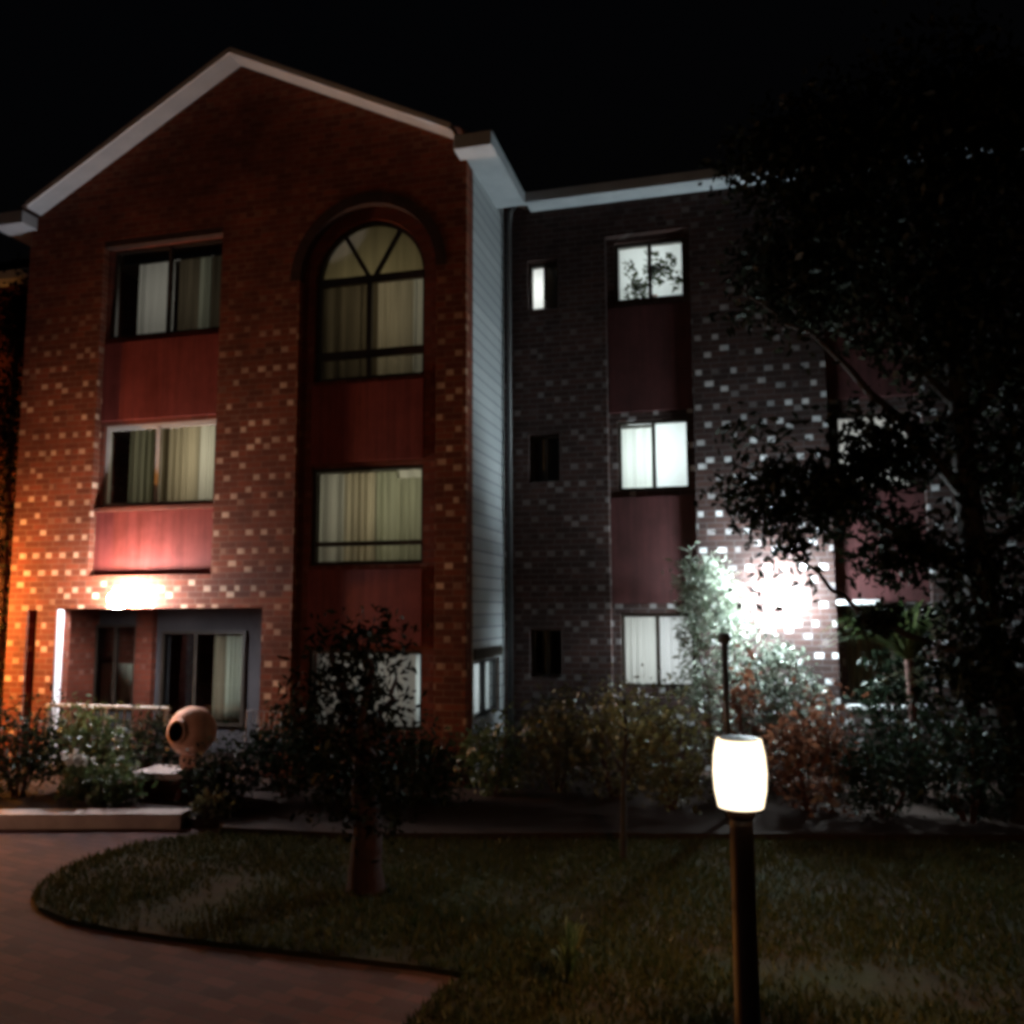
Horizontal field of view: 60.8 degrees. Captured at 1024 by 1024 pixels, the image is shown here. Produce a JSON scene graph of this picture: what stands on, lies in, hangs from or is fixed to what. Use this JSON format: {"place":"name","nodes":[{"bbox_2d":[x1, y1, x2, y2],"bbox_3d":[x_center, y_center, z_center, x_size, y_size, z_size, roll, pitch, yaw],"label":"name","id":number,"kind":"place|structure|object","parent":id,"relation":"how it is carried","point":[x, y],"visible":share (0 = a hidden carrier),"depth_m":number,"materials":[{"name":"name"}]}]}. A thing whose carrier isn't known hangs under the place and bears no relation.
{"place":"outdoors","nodes":[
{"label":"outdoors","id":0,"kind":"place"},
{"bbox_2d":[0,827,458,1023],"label":"paving","id":1,"kind":"structure","parent":0,"point":[53,970],"depth_m":5.41,"materials":[{"name":"concrete"}]},
{"bbox_2d":[0,808,190,829],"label":"garden wall","id":2,"kind":"structure","parent":1,"relation":"on","point":[131,818],"depth_m":9.11,"materials":[{"name":"concrete"}]},
{"bbox_2d":[0,748,1023,841],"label":"garden bed","id":3,"kind":"object","parent":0,"point":[547,812],"visible":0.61,"depth_m":9.19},
{"bbox_2d":[0,674,99,799],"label":"shrub","id":4,"kind":"object","parent":3,"relation":"on","point":[29,762],"visible":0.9,"depth_m":10.28,"materials":[{"name":"green plant"}]},
{"bbox_2d":[51,748,95,802],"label":"flower clump","id":5,"kind":"object","parent":3,"relation":"on","point":[70,759],"visible":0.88,"depth_m":9.79,"materials":[{"name":"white plant"}]},
{"bbox_2d":[34,692,159,793],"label":"shrub","id":6,"kind":"object","parent":3,"relation":"on","point":[94,727],"visible":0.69,"depth_m":10.56,"materials":[{"name":"green plant"}]},
{"bbox_2d":[53,747,158,807],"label":"shrub","id":7,"kind":"object","parent":3,"relation":"on","point":[127,786],"visible":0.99,"depth_m":9.74,"materials":[{"name":"green plant"}]},
{"bbox_2d":[45,703,171,769],"bbox_3d":[-5.524,3.126,11.866,2.000,0.981,0.050,-2,-7,15],"label":"patio railing","id":8,"kind":"object","parent":3,"relation":"on","point":[148,708],"visible":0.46,"depth_m":11.85,"materials":[{"name":"metal"}]},
{"bbox_2d":[100,704,180,781],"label":"shrub","id":9,"kind":"object","parent":3,"relation":"on","point":[165,758],"visible":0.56,"depth_m":10.93,"materials":[{"name":"green plant"}]},
{"bbox_2d":[132,765,204,800],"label":"brick plinth","id":10,"kind":"structure","parent":3,"relation":"on","point":[167,790],"depth_m":10.10,"materials":[{"name":"brick"}]},
{"bbox_2d":[167,706,216,768],"bbox_3d":[-3.849,2.696,10.472,0.587,0.718,0.553,-2,-7,15],"label":"terracotta urn","id":11,"kind":"object","parent":10,"relation":"on","point":[189,727],"visible":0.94,"depth_m":10.32,"materials":[{"name":"orange ceramic"}]},
{"bbox_2d":[187,780,247,823],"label":"shrub","id":12,"kind":"object","parent":3,"relation":"on","point":[211,808],"visible":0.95,"depth_m":9.21,"materials":[{"name":"green plant"}]},
{"bbox_2d":[160,732,276,805],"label":"shrub","id":13,"kind":"object","parent":3,"relation":"on","point":[212,774],"visible":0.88,"depth_m":9.74,"materials":[{"name":"green plant"}]},
{"bbox_2d":[225,710,281,788],"bbox_3d":[-3.257,2.980,10.984,0.519,0.896,0.506,-2,-7,15],"label":"garden chair","id":14,"kind":"object","parent":3,"relation":"on","point":[239,751],"visible":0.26,"depth_m":11.23,"materials":[{"name":"black metal"}]},
{"bbox_2d":[209,681,331,798],"bbox_3d":[-2.703,2.695,10.245,1.523,1.373,1.320,-2,-7,15],"label":"shrub","id":15,"kind":"object","parent":3,"relation":"on","point":[272,753],"visible":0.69,"depth_m":10.12,"materials":[{"name":"green plant"}]},
{"bbox_2d":[274,709,392,808],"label":"shrub","id":16,"kind":"object","parent":3,"relation":"on","point":[335,779],"visible":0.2,"depth_m":9.80,"materials":[{"name":"green plant"}]},
{"bbox_2d":[376,709,482,809],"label":"shrub","id":17,"kind":"object","parent":3,"relation":"on","point":[442,770],"visible":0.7,"depth_m":9.72,"materials":[{"name":"green plant"}]},
{"bbox_2d":[433,702,552,796],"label":"shrub","id":18,"kind":"object","parent":3,"relation":"on","point":[486,767],"visible":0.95,"depth_m":10.29,"materials":[{"name":"green plant"}]},
{"bbox_2d":[511,677,611,792],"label":"shrub","id":19,"kind":"object","parent":3,"relation":"on","point":[548,729],"visible":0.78,"depth_m":10.44,"materials":[{"name":"green plant"}]},
{"bbox_2d":[548,673,679,801],"bbox_3d":[1.280,2.612,10.066,1.611,1.467,1.571,3,-7,-29],"label":"shrub","id":20,"kind":"object","parent":3,"relation":"on","point":[595,737],"visible":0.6,"depth_m":9.99,"materials":[{"name":"green plant"}]},
{"bbox_2d":[603,676,722,814],"bbox_3d":[1.682,2.560,9.618,1.390,1.462,1.366,5,-8,-40],"label":"shrub","id":21,"kind":"object","parent":3,"relation":"on","point":[678,764],"visible":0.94,"depth_m":9.48,"materials":[{"name":"green plant"}]},
{"bbox_2d":[657,541,767,778],"bbox_3d":[2.527,1.917,11.284,1.296,3.106,1.305,-7,-9,44],"label":"tall shrub","id":22,"kind":"object","parent":3,"relation":"on","point":[705,574],"visible":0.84,"depth_m":11.25,"materials":[{"name":"green plant"}]},
{"bbox_2d":[718,632,731,818],"bbox_3d":[2.268,2.255,9.188,0.150,1.960,0.146,-2,-7,15],"label":"garden post","id":23,"kind":"object","parent":3,"relation":"on","point":[724,639],"visible":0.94,"depth_m":9.21,"materials":[{"name":"black metal"}]},
{"bbox_2d":[698,644,783,794],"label":"shrub","id":24,"kind":"object","parent":3,"relation":"on","point":[741,695],"visible":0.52,"depth_m":10.11,"materials":[{"name":"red plant"}]},
{"bbox_2d":[706,611,838,784],"bbox_3d":[3.271,2.360,10.950,1.370,2.216,1.358,4,-7,-31],"label":"shrub","id":25,"kind":"object","parent":3,"relation":"on","point":[770,691],"visible":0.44,"depth_m":10.83,"materials":[{"name":"green plant"}]},
{"bbox_2d":[738,670,875,816],"bbox_3d":[3.151,2.512,9.475,1.372,1.554,1.352,-4,-7,27],"label":"shrub","id":26,"kind":"object","parent":3,"relation":"on","point":[789,744],"visible":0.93,"depth_m":9.31,"materials":[{"name":"brown plant"}]},
{"bbox_2d":[693,0,1023,824],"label":"tree","id":27,"kind":"object","parent":3,"relation":"on","point":[821,150],"visible":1,"depth_m":9.26,"materials":[{"name":"green plant"}]},
{"bbox_2d":[795,683,943,824],"bbox_3d":[3.736,2.553,9.211,1.422,1.427,1.413,-5,-8,35],"label":"shrub","id":28,"kind":"object","parent":3,"relation":"on","point":[871,783],"visible":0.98,"depth_m":9.04,"materials":[{"name":"green plant"}]},
{"bbox_2d":[840,614,966,794],"bbox_3d":[4.726,2.253,10.312,1.417,2.204,0.995,1,-7,-9],"label":"shrub","id":29,"kind":"object","parent":3,"relation":"on","point":[886,687],"visible":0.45,"depth_m":10.26,"materials":[{"name":"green plant"}]},
{"bbox_2d":[816,596,1008,802],"bbox_3d":[4.513,2.107,9.902,2.088,2.303,2.151,-2,-7,15],"label":"cordyline","id":30,"kind":"object","parent":3,"relation":"on","point":[905,649],"visible":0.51,"depth_m":9.86,"materials":[{"name":"green plant"}]},
{"bbox_2d":[874,644,1023,813],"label":"cordyline","id":31,"kind":"object","parent":3,"relation":"on","point":[982,784],"visible":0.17,"depth_m":9.25,"materials":[{"name":"green plant"}]},
{"bbox_2d":[875,693,1023,823],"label":"shrub","id":32,"kind":"object","parent":3,"relation":"on","point":[987,746],"visible":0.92,"depth_m":8.78,"materials":[{"name":"green plant"}]},
{"bbox_2d":[0,0,1023,261],"label":"sky","id":33,"kind":"structure","parent":0,"point":[570,92],"materials":[{"name":"black"}]},
{"bbox_2d":[31,827,1023,1023],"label":"lawn","id":34,"kind":"structure","parent":0,"point":[867,977],"depth_m":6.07,"materials":[{"name":"green plant"}]},
{"bbox_2d":[250,604,444,896],"bbox_3d":[-1.272,1.909,7.112,1.736,2.309,1.362,-6,-9,41],"label":"lawn tree","id":35,"kind":"object","parent":34,"relation":"on","point":[368,782],"visible":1,"depth_m":7.02,"materials":[{"name":"green plant"}]},
{"bbox_2d":[552,916,588,983],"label":"grass tuft","id":36,"kind":"object","parent":34,"relation":"on","point":[569,951],"visible":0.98,"depth_m":5.21,"materials":[{"name":"green plant"}]},
{"bbox_2d":[565,662,697,860],"bbox_3d":[0.949,2.252,7.887,0.960,1.785,1.186,3,-7,-27],"label":"young tree","id":37,"kind":"object","parent":34,"relation":"on","point":[623,823],"visible":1,"depth_m":7.84,"materials":[{"name":"green plant"}]},
{"bbox_2d":[713,735,766,1023],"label":"lamp post","id":38,"kind":"object","parent":34,"relation":"on","point":[740,774],"visible":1,"depth_m":4.53,"materials":[{"name":"black metal"}]},
{"label":"ground","id":39,"kind":"structure","parent":0,"visible":0},
{"bbox_2d":[0,250,29,728],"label":"tree","id":40,"kind":"object","parent":39,"relation":"on","point":[16,305],"visible":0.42,"depth_m":13.95,"materials":[{"name":"green plant"}]},
{"bbox_2d":[0,47,1023,786],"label":"apartment building","id":41,"kind":"structure","parent":39,"relation":"on","point":[298,347],"depth_m":12.38,"materials":[{"name":"red brick"}]},
{"bbox_2d":[92,624,135,705],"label":"window","id":42,"kind":"structure","parent":41,"relation":"in","point":[117,679],"depth_m":14.07,"materials":[{"name":"brown metal"}]},
{"bbox_2d":[109,591,137,607],"bbox_3d":[-5.371,1.205,12.023,0.240,0.240,0.398,-2,-7,15],"label":"wall lamp","id":43,"kind":"object","parent":41,"relation":"attached to","point":[118,599],"visible":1,"depth_m":11.89,"materials":[{"name":"white glass"}]},
{"bbox_2d":[94,420,215,512],"bbox_3d":[-5.042,-0.649,12.566,1.980,1.275,0.331,-2,-7,15],"label":"window","id":44,"kind":"structure","parent":41,"relation":"in","point":[185,451],"depth_m":12.63,"materials":[{"name":"glass"}]},
{"bbox_2d":[112,238,222,337],"bbox_3d":[-5.034,-3.272,12.933,1.920,1.380,0.165,-2,-7,15],"label":"window","id":45,"kind":"structure","parent":41,"relation":"in","point":[157,264],"depth_m":12.94,"materials":[{"name":"grey glass"}]},
{"bbox_2d":[158,631,247,726],"bbox_3d":[-4.815,2.590,13.653,1.500,1.450,0.180,-2,-7,15],"label":"window","id":46,"kind":"structure","parent":41,"relation":"in","point":[230,647],"depth_m":13.62,"materials":[{"name":"glass"}]},
{"bbox_2d":[308,650,421,730],"bbox_3d":[-1.899,2.328,11.474,1.620,1.020,0.167,-2,-7,15],"label":"window","id":47,"kind":"structure","parent":41,"relation":"in","point":[414,681],"depth_m":11.42,"materials":[{"name":"glass"}]},
{"bbox_2d":[312,464,422,564],"bbox_3d":[-1.908,0.052,11.730,1.620,1.320,0.172,-2,-7,15],"label":"window","id":48,"kind":"structure","parent":41,"relation":"in","point":[347,501],"depth_m":11.77,"materials":[{"name":"glass"}]},
{"bbox_2d":[316,221,424,381],"bbox_3d":[-1.917,-2.908,12.071,1.620,2.240,0.188,-2,-7,15],"label":"window","id":49,"kind":"structure","parent":41,"relation":"in","point":[386,254],"depth_m":12.09,"materials":[{"name":"beige glass"}]},
{"bbox_2d":[474,645,501,718],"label":"window","id":50,"kind":"structure","parent":41,"relation":"in","point":[481,667],"depth_m":11.83,"materials":[{"name":"glass"}]},
{"bbox_2d":[530,263,556,309],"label":"window","id":51,"kind":"structure","parent":41,"relation":"in","point":[541,280],"depth_m":13.41,"materials":[{"name":"white glass"}]},
{"bbox_2d":[531,436,558,481],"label":"window","id":52,"kind":"structure","parent":41,"relation":"in","point":[546,438],"depth_m":13.00,"materials":[{"name":"black glass"}]},
{"bbox_2d":[532,629,560,676],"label":"window","id":53,"kind":"structure","parent":41,"relation":"in","point":[533,630],"depth_m":12.68,"materials":[{"name":"brown metal"}]},
{"bbox_2d":[614,237,685,302],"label":"window","id":54,"kind":"structure","parent":41,"relation":"in","point":[637,255],"depth_m":12.97,"materials":[{"name":"white glass"}]},
{"bbox_2d":[623,250,681,298],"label":"house plant","id":55,"kind":"object","parent":41,"relation":"on","point":[658,268],"visible":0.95,"depth_m":12.95,"materials":[{"name":"green plant"}]},
{"bbox_2d":[618,418,690,490],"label":"window","id":56,"kind":"structure","parent":41,"relation":"in","point":[656,457],"depth_m":12.66,"materials":[{"name":"white glass"}]},
{"bbox_2d":[621,613,695,687],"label":"window","id":57,"kind":"structure","parent":41,"relation":"in","point":[648,637],"depth_m":12.38,"materials":[{"name":"glass"}]},
{"bbox_2d":[834,411,913,487],"bbox_3d":[4.913,-0.813,11.876,0.970,1.060,0.146,-2,-7,15],"label":"window","id":58,"kind":"structure","parent":41,"relation":"in","point":[838,423],"depth_m":11.97,"materials":[{"name":"grey glass"}]},
{"bbox_2d":[837,600,925,709],"bbox_3d":[4.872,1.874,11.496,1.090,1.425,0.364,-2,-7,15],"label":"window","id":59,"kind":"structure","parent":41,"relation":"in","point":[855,648],"depth_m":11.66,"materials":[{"name":"glass"}]}
]}

